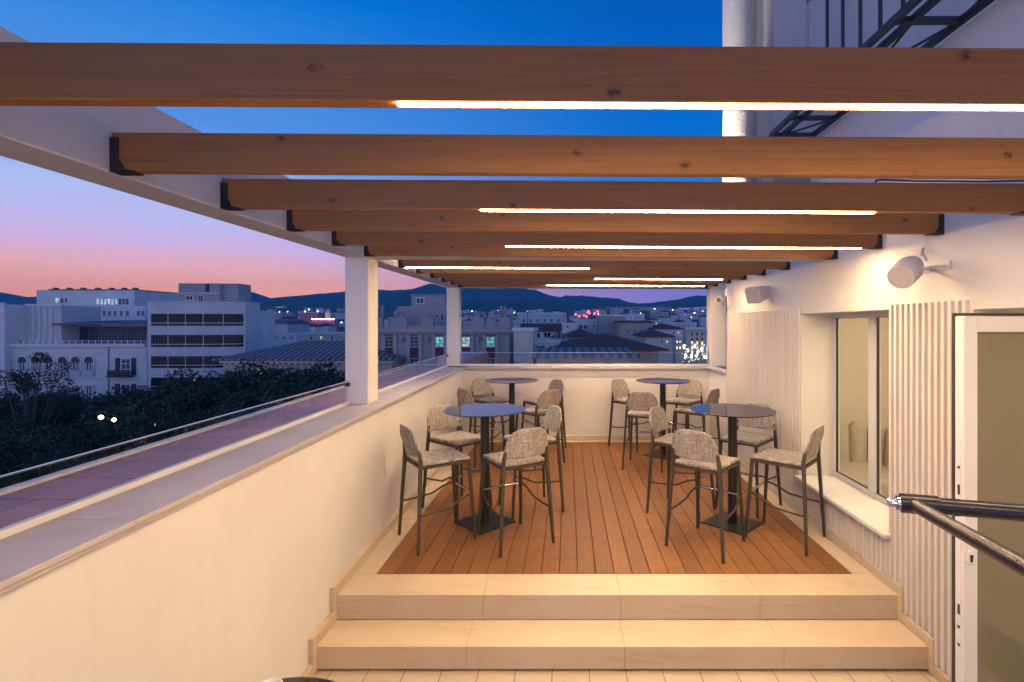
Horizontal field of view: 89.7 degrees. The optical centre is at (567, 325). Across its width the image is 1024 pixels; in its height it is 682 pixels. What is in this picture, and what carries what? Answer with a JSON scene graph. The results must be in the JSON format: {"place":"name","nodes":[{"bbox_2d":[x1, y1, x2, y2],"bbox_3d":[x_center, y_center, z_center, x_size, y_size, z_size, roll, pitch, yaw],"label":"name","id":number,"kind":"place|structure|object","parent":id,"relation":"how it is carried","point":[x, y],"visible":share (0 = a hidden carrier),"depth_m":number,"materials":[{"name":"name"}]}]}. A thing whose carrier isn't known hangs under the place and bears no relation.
{"place":"outdoors","nodes":[
{"label":"outdoors","id":0,"kind":"place"},
{"bbox_2d":[37,288,178,320],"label":"apartment building","id":1,"kind":"structure","parent":0,"point":[122,304],"depth_m":110.00,"materials":[{"name":"paint"}]},
{"bbox_2d":[0,284,726,310],"bbox_3d":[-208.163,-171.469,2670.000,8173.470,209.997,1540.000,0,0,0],"label":"hills","id":2,"kind":"structure","parent":0,"point":[387,296],"depth_m":2590.84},
{"bbox_2d":[0,0,726,309],"label":"sky","id":3,"kind":"structure","parent":0,"point":[58,230],"materials":[{"name":"blue"}]},
{"bbox_2d":[16,311,870,619],"bbox_3d":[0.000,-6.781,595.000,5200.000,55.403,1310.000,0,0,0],"label":"ground","id":4,"kind":"structure","parent":0,"point":[342,329],"depth_m":36.38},
{"bbox_2d":[0,433,52,486],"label":"tree","id":5,"kind":"object","parent":4,"relation":"on","point":[16,456],"visible":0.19,"depth_m":35.99,"materials":[{"name":"green plant"}]},
{"bbox_2d":[0,426,84,481],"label":"tree","id":6,"kind":"object","parent":4,"relation":"on","point":[16,435],"visible":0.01,"depth_m":36.87,"materials":[{"name":"green plant"}]},
{"bbox_2d":[0,444,97,488],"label":"tree","id":7,"kind":"object","parent":4,"relation":"on","point":[45,470],"visible":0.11,"depth_m":31.73,"materials":[{"name":"green plant"}]},
{"bbox_2d":[0,303,147,455],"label":"mansion","id":8,"kind":"structure","parent":4,"relation":"on","point":[102,357],"depth_m":80.00,"materials":[{"name":"stone"}]},
{"bbox_2d":[15,355,28,376],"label":"window","id":9,"kind":"structure","parent":8,"relation":"in","point":[22,361],"depth_m":79.84,"materials":[{"name":"stone"}]},
{"bbox_2d":[56,355,68,376],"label":"window","id":10,"kind":"structure","parent":8,"relation":"in","point":[62,357],"depth_m":79.88,"materials":[{"name":"stone"}]},
{"bbox_2d":[69,355,81,376],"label":"window","id":11,"kind":"structure","parent":8,"relation":"in","point":[76,360],"depth_m":79.88,"materials":[{"name":"stone"}]},
{"bbox_2d":[80,327,88,342],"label":"window","id":12,"kind":"structure","parent":8,"relation":"in","point":[84,331],"depth_m":84.97,"materials":[{"name":"black glass"}]},
{"bbox_2d":[82,355,95,376],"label":"window","id":13,"kind":"structure","parent":8,"relation":"in","point":[88,361],"depth_m":79.86,"materials":[{"name":"stone"}]},
{"bbox_2d":[89,327,97,342],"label":"window","id":14,"kind":"structure","parent":8,"relation":"in","point":[93,331],"depth_m":84.97,"materials":[{"name":"black glass"}]},
{"bbox_2d":[99,327,107,342],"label":"window","id":15,"kind":"structure","parent":8,"relation":"in","point":[103,331],"depth_m":84.97,"materials":[{"name":"black glass"}]},
{"bbox_2d":[109,327,117,342],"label":"window","id":16,"kind":"structure","parent":8,"relation":"in","point":[113,331],"depth_m":84.97,"materials":[{"name":"black glass"}]},
{"bbox_2d":[118,327,126,342],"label":"window","id":17,"kind":"structure","parent":8,"relation":"in","point":[122,331],"depth_m":84.97,"materials":[{"name":"black glass"}]},
{"bbox_2d":[120,358,130,374],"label":"window","id":18,"kind":"structure","parent":8,"relation":"in","point":[125,363],"depth_m":79.90,"materials":[{"name":"glass"}]},
{"bbox_2d":[128,327,136,342],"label":"window","id":19,"kind":"structure","parent":8,"relation":"in","point":[132,331],"depth_m":84.97,"materials":[{"name":"black glass"}]},
{"bbox_2d":[137,327,145,342],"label":"window","id":20,"kind":"structure","parent":8,"relation":"in","point":[141,331],"depth_m":84.97,"materials":[{"name":"black glass"}]},
{"bbox_2d":[0,418,148,486],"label":"tree","id":21,"kind":"object","parent":4,"relation":"on","point":[75,435],"visible":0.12,"depth_m":37.08,"materials":[{"name":"green plant"}]},
{"bbox_2d":[63,412,175,464],"bbox_3d":[-32.460,13.776,37.856,10.630,14.327,9.723,0,0,32],"label":"tree","id":22,"kind":"object","parent":4,"relation":"on","point":[105,451],"visible":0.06,"depth_m":37.63,"materials":[{"name":"green plant"}]},
{"bbox_2d":[111,406,222,452],"bbox_3d":[-29.274,13.650,39.294,9.712,14.579,9.230,0,0,-25],"label":"tree","id":23,"kind":"object","parent":4,"relation":"on","point":[165,423],"visible":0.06,"depth_m":38.66,"materials":[{"name":"green plant"}]},
{"bbox_2d":[147,283,259,391],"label":"office block","id":24,"kind":"structure","parent":4,"relation":"on","point":[196,327],"depth_m":78.12,"materials":[{"name":"paint"}]},
{"bbox_2d":[260,311,275,349],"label":"house","id":25,"kind":"structure","parent":4,"relation":"on","point":[267,329],"depth_m":86.53,"materials":[{"name":"paint"}]},
{"bbox_2d":[275,333,304,346],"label":"house","id":26,"kind":"structure","parent":4,"relation":"on","point":[284,338],"depth_m":150.00,"materials":[{"name":"paint"}]},
{"bbox_2d":[275,319,309,332],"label":"house","id":27,"kind":"structure","parent":4,"relation":"on","point":[291,326],"depth_m":235.28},
{"bbox_2d":[212,341,406,391],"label":"tile roof house","id":28,"kind":"structure","parent":4,"relation":"on","point":[302,355],"depth_m":62.00,"materials":[{"name":"tile"}]},
{"bbox_2d":[299,308,337,331],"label":"hall","id":29,"kind":"structure","parent":4,"relation":"on","point":[318,318],"depth_m":420.00,"materials":[{"name":"paint"}]},
{"bbox_2d":[304,332,344,340],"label":"house","id":30,"kind":"structure","parent":4,"relation":"on","point":[324,336],"depth_m":130.00,"materials":[{"name":"paint"}]},
{"bbox_2d":[378,294,513,367],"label":"ornate building","id":31,"kind":"structure","parent":4,"relation":"on","point":[416,332],"depth_m":64.90,"materials":[{"name":"white paint"}]},
{"bbox_2d":[260,306,726,331],"bbox_3d":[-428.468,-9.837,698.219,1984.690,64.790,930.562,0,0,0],"label":"town","id":32,"kind":"object","parent":4,"relation":"on","point":[656,316],"visible":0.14,"depth_m":795.95,"materials":[{"name":"paint"}]},
{"bbox_2d":[512,307,537,363],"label":"house","id":33,"kind":"structure","parent":4,"relation":"on","point":[525,338],"depth_m":58.00,"materials":[{"name":"paint"}]},
{"bbox_2d":[520,323,561,338],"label":"house","id":34,"kind":"structure","parent":4,"relation":"on","point":[546,330],"depth_m":95.92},
{"bbox_2d":[517,313,566,326],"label":"house","id":35,"kind":"structure","parent":4,"relation":"on","point":[545,317],"depth_m":150.00,"materials":[{"name":"paint"}]},
{"bbox_2d":[535,339,560,363],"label":"house","id":36,"kind":"structure","parent":4,"relation":"on","point":[546,342],"depth_m":61.90,"materials":[{"name":"paint"}]},
{"bbox_2d":[565,329,595,339],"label":"house","id":37,"kind":"structure","parent":4,"relation":"on","point":[577,333],"depth_m":85.11,"materials":[{"name":"ceramic"}]},
{"bbox_2d":[531,347,636,367],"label":"house","id":38,"kind":"structure","parent":4,"relation":"on","point":[583,358],"depth_m":42.00,"materials":[{"name":"tile"}]},
{"bbox_2d":[575,311,596,334],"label":"house","id":39,"kind":"structure","parent":4,"relation":"on","point":[589,325],"depth_m":130.00,"materials":[{"name":"paint"}]},
{"bbox_2d":[596,306,625,335],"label":"house","id":40,"kind":"structure","parent":4,"relation":"on","point":[606,324],"depth_m":122.00,"materials":[{"name":"paint"}]},
{"bbox_2d":[554,333,668,363],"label":"house","id":41,"kind":"structure","parent":4,"relation":"on","point":[603,340],"depth_m":56.05,"materials":[{"name":"ceramic"}]},
{"bbox_2d":[614,320,654,339],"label":"house","id":42,"kind":"structure","parent":4,"relation":"on","point":[626,329],"depth_m":112.00,"materials":[{"name":"paint"}]},
{"bbox_2d":[631,329,675,363],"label":"house","id":43,"kind":"structure","parent":4,"relation":"on","point":[657,338],"depth_m":82.00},
{"bbox_2d":[648,323,684,363],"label":"house","id":44,"kind":"structure","parent":4,"relation":"on","point":[666,328],"depth_m":108.00,"materials":[{"name":"paint"}]},
{"bbox_2d":[670,334,682,363],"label":"house","id":45,"kind":"structure","parent":4,"relation":"on","point":[677,347],"depth_m":100.00,"materials":[{"name":"paint"}]},
{"bbox_2d":[657,322,696,326],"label":"house","id":46,"kind":"structure","parent":4,"relation":"on","point":[685,324],"depth_m":169.97,"materials":[{"name":"paint"}]},
{"bbox_2d":[681,327,726,368],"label":"street building","id":47,"kind":"structure","parent":4,"relation":"on","point":[696,336],"depth_m":140.00,"materials":[{"name":"paint"}]},
{"bbox_2d":[260,299,726,311],"bbox_3d":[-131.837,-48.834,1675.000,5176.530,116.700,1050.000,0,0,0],"label":"hills","id":48,"kind":"structure","parent":0,"point":[490,305],"depth_m":1686.22,"materials":[{"name":"blue"}]},
{"bbox_2d":[524,445,607,573],"bbox_3d":[0.350,2.002,6.275,4.100,0.075,4.650,0,0,0],"label":"deck base","id":49,"kind":"object","parent":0,"point":[575,520],"depth_m":5.00,"materials":[{"name":"rubber"}]},
{"bbox_2d":[355,441,871,573],"bbox_3d":[0.320,1.970,6.277,4.160,0.100,4.647,0,0,0],"label":"stone floor border","id":50,"kind":"object","parent":49,"relation":"on","point":[380,554],"visible":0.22,"depth_m":4.76,"materials":[{"name":"beige stone"}]},
{"bbox_2d":[459,364,726,452],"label":"parapet wall","id":51,"kind":"structure","parent":50,"relation":"on","point":[587,394],"depth_m":8.53,"materials":[{"name":"white paint"}]},
{"bbox_2d":[0,26,1023,403],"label":"pergola","id":52,"kind":"object","parent":51,"relation":"on","point":[90,112],"visible":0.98,"depth_m":1.96,"materials":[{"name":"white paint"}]},
{"bbox_2d":[875,179,1023,182],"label":"power cable","id":53,"kind":"object","parent":52,"relation":"on","point":[876,180],"visible":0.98,"depth_m":2.59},
{"bbox_2d":[461,352,708,352],"bbox_3d":[0.305,0.585,8.820,4.290,0.230,0.014,0,0,0],"label":"glass balustrade","id":54,"kind":"object","parent":51,"relation":"on","point":[584,352],"visible":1,"depth_m":8.81,"materials":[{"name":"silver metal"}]},
{"bbox_2d":[377,442,850,573],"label":"wooden deck","id":55,"kind":"structure","parent":49,"relation":"on","point":[626,525],"depth_m":4.74,"materials":[{"name":"brown wood"}]},
{"bbox_2d":[398,424,476,555],"bbox_3d":[-1.190,1.397,4.616,0.594,1.047,0.539,0,0,-35],"label":"bar stool","id":56,"kind":"object","parent":55,"relation":"on","point":[414,455],"visible":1,"depth_m":4.56,"materials":[{"name":"grey fabric"}]},
{"bbox_2d":[421,404,492,518],"bbox_3d":[-1.168,1.397,5.415,0.595,1.047,0.539,0,0,40],"label":"bar stool","id":57,"kind":"object","parent":55,"relation":"on","point":[437,418],"visible":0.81,"depth_m":5.40,"materials":[{"name":"grey fabric"}]},
{"bbox_2d":[456,388,504,467],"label":"bar stool","id":58,"kind":"object","parent":55,"relation":"on","point":[464,396],"visible":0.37,"depth_m":7.05,"materials":[{"name":"grey fabric"}]},
{"bbox_2d":[443,403,525,534],"bbox_3d":[-0.805,1.369,4.985,0.800,1.099,0.800,0,0,43],"label":"bar table","id":59,"kind":"object","parent":55,"relation":"on","point":[490,520],"visible":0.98,"depth_m":4.95,"materials":[{"name":"metal"}]},
{"bbox_2d":[469,378,508,449],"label":"bar stool","id":60,"kind":"object","parent":55,"relation":"on","point":[480,386],"visible":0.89,"depth_m":8.25,"materials":[{"name":"grey fabric"}]},
{"bbox_2d":[485,377,537,452],"bbox_3d":[-0.830,1.369,7.640,0.800,1.099,0.800,0,0,-40],"label":"bar table","id":61,"kind":"object","parent":55,"relation":"on","point":[511,381],"visible":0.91,"depth_m":7.60,"materials":[{"name":"black metal"}]},
{"bbox_2d":[477,427,554,557],"bbox_3d":[-0.477,1.397,4.580,0.539,1.047,0.595,0,0,-34],"label":"bar stool","id":62,"kind":"object","parent":55,"relation":"on","point":[527,446],"visible":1,"depth_m":4.42,"materials":[{"name":"grey fabric"}]},
{"bbox_2d":[498,405,564,518],"bbox_3d":[-0.378,1.397,5.390,0.594,1.047,0.539,0,0,-25],"label":"bar stool","id":63,"kind":"object","parent":55,"relation":"on","point":[552,419],"visible":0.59,"depth_m":5.34,"materials":[{"name":"grey fabric"}]},
{"bbox_2d":[515,389,564,468],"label":"bar stool","id":64,"kind":"object","parent":55,"relation":"on","point":[547,399],"visible":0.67,"depth_m":6.98,"materials":[{"name":"grey fabric"}]},
{"bbox_2d":[521,379,566,447],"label":"bar stool","id":65,"kind":"object","parent":55,"relation":"on","point":[558,384],"visible":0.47,"depth_m":8.06,"materials":[{"name":"grey fabric"}]},
{"bbox_2d":[608,379,655,451],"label":"bar stool","id":66,"kind":"object","parent":55,"relation":"on","point":[619,386],"visible":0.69,"depth_m":8.14,"materials":[{"name":"grey fabric"}]},
{"bbox_2d":[622,392,662,472],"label":"bar stool","id":67,"kind":"object","parent":55,"relation":"on","point":[640,404],"visible":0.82,"depth_m":6.74,"materials":[{"name":"grey fabric"}]},
{"bbox_2d":[636,378,690,459],"bbox_3d":[1.410,1.369,7.570,0.800,1.099,0.800,0,0,38],"label":"bar table","id":68,"kind":"object","parent":55,"relation":"on","point":[662,382],"visible":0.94,"depth_m":7.53,"materials":[{"name":"black metal"}]},
{"bbox_2d":[646,406,715,523],"bbox_3d":[1.165,1.397,5.304,0.595,1.047,0.539,0,0,35],"label":"bar stool","id":69,"kind":"object","parent":55,"relation":"on","point":[658,420],"visible":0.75,"depth_m":5.31,"materials":[{"name":"grey fabric"}]},
{"bbox_2d":[666,379,702,430],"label":"bar stool","id":70,"kind":"object","parent":55,"relation":"on","point":[693,387],"visible":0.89,"depth_m":8.18,"materials":[{"name":"grey fabric"}]},
{"bbox_2d":[670,388,719,461],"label":"bar stool","id":71,"kind":"object","parent":55,"relation":"on","point":[713,396],"visible":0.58,"depth_m":7.12,"materials":[{"name":"grey fabric"}]},
{"bbox_2d":[664,429,745,563],"bbox_3d":[1.215,1.397,4.477,0.539,1.047,0.595,0,0,40],"label":"bar stool","id":72,"kind":"object","parent":55,"relation":"on","point":[698,450],"visible":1,"depth_m":4.34,"materials":[{"name":"grey fabric"}]},
{"bbox_2d":[690,403,776,534],"bbox_3d":[1.600,1.369,4.965,0.800,1.099,0.800,0,0,-44],"label":"bar table","id":73,"kind":"object","parent":55,"relation":"on","point":[732,413],"visible":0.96,"depth_m":4.92,"materials":[{"name":"black metal"}]},
{"bbox_2d":[715,403,781,518],"bbox_3d":[1.916,1.397,5.448,0.539,1.047,0.595,0,0,42],"label":"bar stool","id":74,"kind":"object","parent":55,"relation":"on","point":[752,439],"visible":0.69,"depth_m":5.45,"materials":[{"name":"grey fabric"}]},
{"bbox_2d":[745,425,825,556],"bbox_3d":[1.973,1.397,4.614,0.595,1.047,0.539,0,0,42],"label":"bar stool","id":75,"kind":"object","parent":55,"relation":"on","point":[810,455],"visible":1,"depth_m":4.58,"materials":[{"name":"grey fabric"}]},
{"bbox_2d":[313,669,937,681],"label":"terrace floor","id":76,"kind":"structure","parent":0,"point":[630,675],"depth_m":3.30,"materials":[{"name":"beige tile"}]},
{"bbox_2d":[0,365,464,681],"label":"parapet wall","id":77,"kind":"structure","parent":76,"relation":"on","point":[242,560],"depth_m":2.47,"materials":[{"name":"white paint"}]},
{"bbox_2d":[0,381,349,477],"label":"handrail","id":78,"kind":"object","parent":77,"relation":"on","point":[74,456],"visible":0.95,"depth_m":2.32,"materials":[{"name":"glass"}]},
{"bbox_2d":[0,353,487,527],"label":"tiled ledge","id":79,"kind":"object","parent":77,"relation":"attached to","point":[26,503],"visible":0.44,"depth_m":2.90,"materials":[{"name":"tile"}]},
{"bbox_2d":[0,355,445,495],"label":"ledge kerb","id":80,"kind":"structure","parent":79,"relation":"attached to","point":[25,484],"depth_m":3.07,"materials":[{"name":"paint"}]},
{"bbox_2d":[281,677,334,681],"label":"table","id":81,"kind":"object","parent":76,"relation":"on","point":[302,679],"visible":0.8,"depth_m":2.18,"materials":[{"name":"laminate"}]},
{"bbox_2d":[317,574,927,668],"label":"stone steps","id":82,"kind":"structure","parent":76,"relation":"on","point":[620,644],"depth_m":3.58,"materials":[{"name":"beige stone"}]},
{"bbox_2d":[722,0,1023,681],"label":"rooftop building","id":83,"kind":"structure","parent":76,"relation":"on","point":[927,369],"depth_m":3.61,"materials":[{"name":"white paint"}]},
{"bbox_2d":[745,286,769,302],"bbox_3d":[2.250,-0.361,6.044,0.275,0.211,0.205,0,0,-32],"label":"loudspeaker","id":84,"kind":"object","parent":83,"relation":"attached to","point":[758,294],"visible":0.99,"depth_m":5.96,"materials":[{"name":"white plastic"}]},
{"bbox_2d":[833,312,888,505],"bbox_3d":[2.726,0.706,4.495,0.052,1.639,1.448,0,0,0],"label":"window","id":85,"kind":"structure","parent":83,"relation":"in","point":[873,489],"depth_m":4.56,"materials":[{"name":"white paint"}]},
{"bbox_2d":[840,421,888,497],"bbox_3d":[3.501,1.729,6.169,1.250,1.016,1.038,0,0,0],"label":"armchair","id":86,"kind":"object","parent":83,"relation":"in","point":[854,450],"visible":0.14,"depth_m":6.41,"materials":[{"name":"beige fabric"}]},
{"bbox_2d":[769,0,994,136],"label":"steel walkway","id":87,"kind":"structure","parent":83,"relation":"attached to","point":[902,20],"depth_m":4.09,"materials":[{"name":"metal"}]},
{"bbox_2d":[887,248,951,288],"bbox_3d":[2.205,-0.368,3.261,0.410,0.283,0.256,0,0,-13],"label":"loudspeaker","id":88,"kind":"object","parent":83,"relation":"attached to","point":[905,272],"visible":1,"depth_m":3.17,"materials":[{"name":"white plastic"}]},
{"bbox_2d":[952,313,1023,681],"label":"door","id":89,"kind":"structure","parent":83,"relation":"in","point":[988,352],"depth_m":2.57,"materials":[{"name":"white paint"}]},
{"bbox_2d":[886,493,1023,576],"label":"handrail","id":90,"kind":"object","parent":76,"relation":"on","point":[935,510],"visible":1,"depth_m":1.23,"materials":[{"name":"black metal"}]},
{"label":"avenue","id":91,"kind":"structure","parent":0,"visible":0},
{"bbox_2d":[0,391,72,455],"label":"tree","id":92,"kind":"object","parent":91,"relation":"on","point":[17,409],"visible":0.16,"depth_m":58.85,"materials":[{"name":"green plant"}]},
{"bbox_2d":[0,351,76,465],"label":"tree","id":93,"kind":"object","parent":91,"relation":"on","point":[25,384],"visible":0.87,"depth_m":48.27,"materials":[{"name":"green plant"}]},
{"bbox_2d":[0,397,109,462],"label":"tree","id":94,"kind":"object","parent":91,"relation":"on","point":[66,417],"visible":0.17,"depth_m":52.02,"materials":[{"name":"green plant"}]},
{"bbox_2d":[17,385,107,434],"bbox_3d":[-60.873,14.163,61.824,10.201,13.544,10.755,0,0,-35],"label":"tree","id":95,"kind":"object","parent":91,"relation":"on","point":[77,396],"visible":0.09,"depth_m":62.39,"materials":[{"name":"green plant"}]},
{"bbox_2d":[46,394,116,440],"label":"tree","id":96,"kind":"object","parent":91,"relation":"on","point":[83,409],"visible":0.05,"depth_m":59.50,"materials":[{"name":"green plant"}]},
{"bbox_2d":[76,385,156,438],"bbox_3d":[-51.048,13.926,60.104,10.391,14.020,10.955,0,0,4],"label":"tree","id":97,"kind":"object","parent":91,"relation":"on","point":[115,393],"visible":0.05,"depth_m":58.63,"materials":[{"name":"green plant"}]},
{"bbox_2d":[73,398,196,455],"bbox_3d":[-42.086,13.997,50.776,9.807,13.880,9.805,0,0,-19],"label":"tree","id":98,"kind":"object","parent":91,"relation":"on","point":[152,412],"visible":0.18,"depth_m":50.06,"materials":[{"name":"green plant"}]},
{"bbox_2d":[100,380,177,431],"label":"tree","id":99,"kind":"object","parent":91,"relation":"on","point":[154,392],"visible":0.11,"depth_m":56.59,"materials":[{"name":"green plant"}]},
{"bbox_2d":[135,367,226,411],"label":"tree","id":100,"kind":"object","parent":91,"relation":"on","point":[182,382],"visible":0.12,"depth_m":56.86,"materials":[{"name":"green plant"}]},
{"bbox_2d":[151,378,241,433],"bbox_3d":[-35.349,12.997,50.123,8.555,15.881,9.019,0,0,-15],"label":"tree","id":101,"kind":"object","parent":91,"relation":"on","point":[203,398],"visible":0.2,"depth_m":49.13,"materials":[{"name":"green plant"}]},
{"bbox_2d":[171,369,253,422],"bbox_3d":[-38.010,12.963,57.119,9.099,15.953,9.101,0,0,-17],"label":"tree","id":102,"kind":"object","parent":91,"relation":"on","point":[207,382],"visible":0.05,"depth_m":55.03,"materials":[{"name":"green plant"}]},
{"bbox_2d":[183,401,246,431],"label":"tree","id":103,"kind":"object","parent":91,"relation":"on","point":[228,409],"visible":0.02,"depth_m":39.64,"materials":[{"name":"green plant"}]},
{"bbox_2d":[206,378,287,423],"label":"tree","id":104,"kind":"object","parent":91,"relation":"on","point":[247,399],"visible":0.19,"depth_m":47.53,"materials":[{"name":"green plant"}]},
{"bbox_2d":[211,359,283,416],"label":"tree","id":105,"kind":"object","parent":91,"relation":"on","point":[255,371],"visible":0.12,"depth_m":54.87,"materials":[{"name":"green plant"}]},
{"bbox_2d":[246,390,305,413],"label":"tree","id":106,"kind":"object","parent":91,"relation":"on","point":[270,398],"visible":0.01,"depth_m":39.75,"materials":[{"name":"green plant"}]},
{"bbox_2d":[235,367,329,414],"bbox_3d":[-29.750,12.605,54.755,10.137,16.670,10.135,0,0,-13],"label":"tree","id":107,"kind":"object","parent":91,"relation":"on","point":[279,376],"visible":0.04,"depth_m":53.42,"materials":[{"name":"green plant"}]},
{"bbox_2d":[248,368,343,412],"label":"tree","id":108,"kind":"object","parent":91,"relation":"on","point":[285,390],"visible":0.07,"depth_m":47.07,"materials":[{"name":"green plant"}]},
{"bbox_2d":[267,381,333,407],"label":"tree","id":109,"kind":"object","parent":91,"relation":"on","point":[309,394],"visible":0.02,"depth_m":41.47,"materials":[{"name":"green plant"}]},
{"bbox_2d":[280,358,344,396],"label":"tree","id":110,"kind":"object","parent":91,"relation":"on","point":[329,372],"visible":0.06,"depth_m":54.60,"materials":[{"name":"green plant"}]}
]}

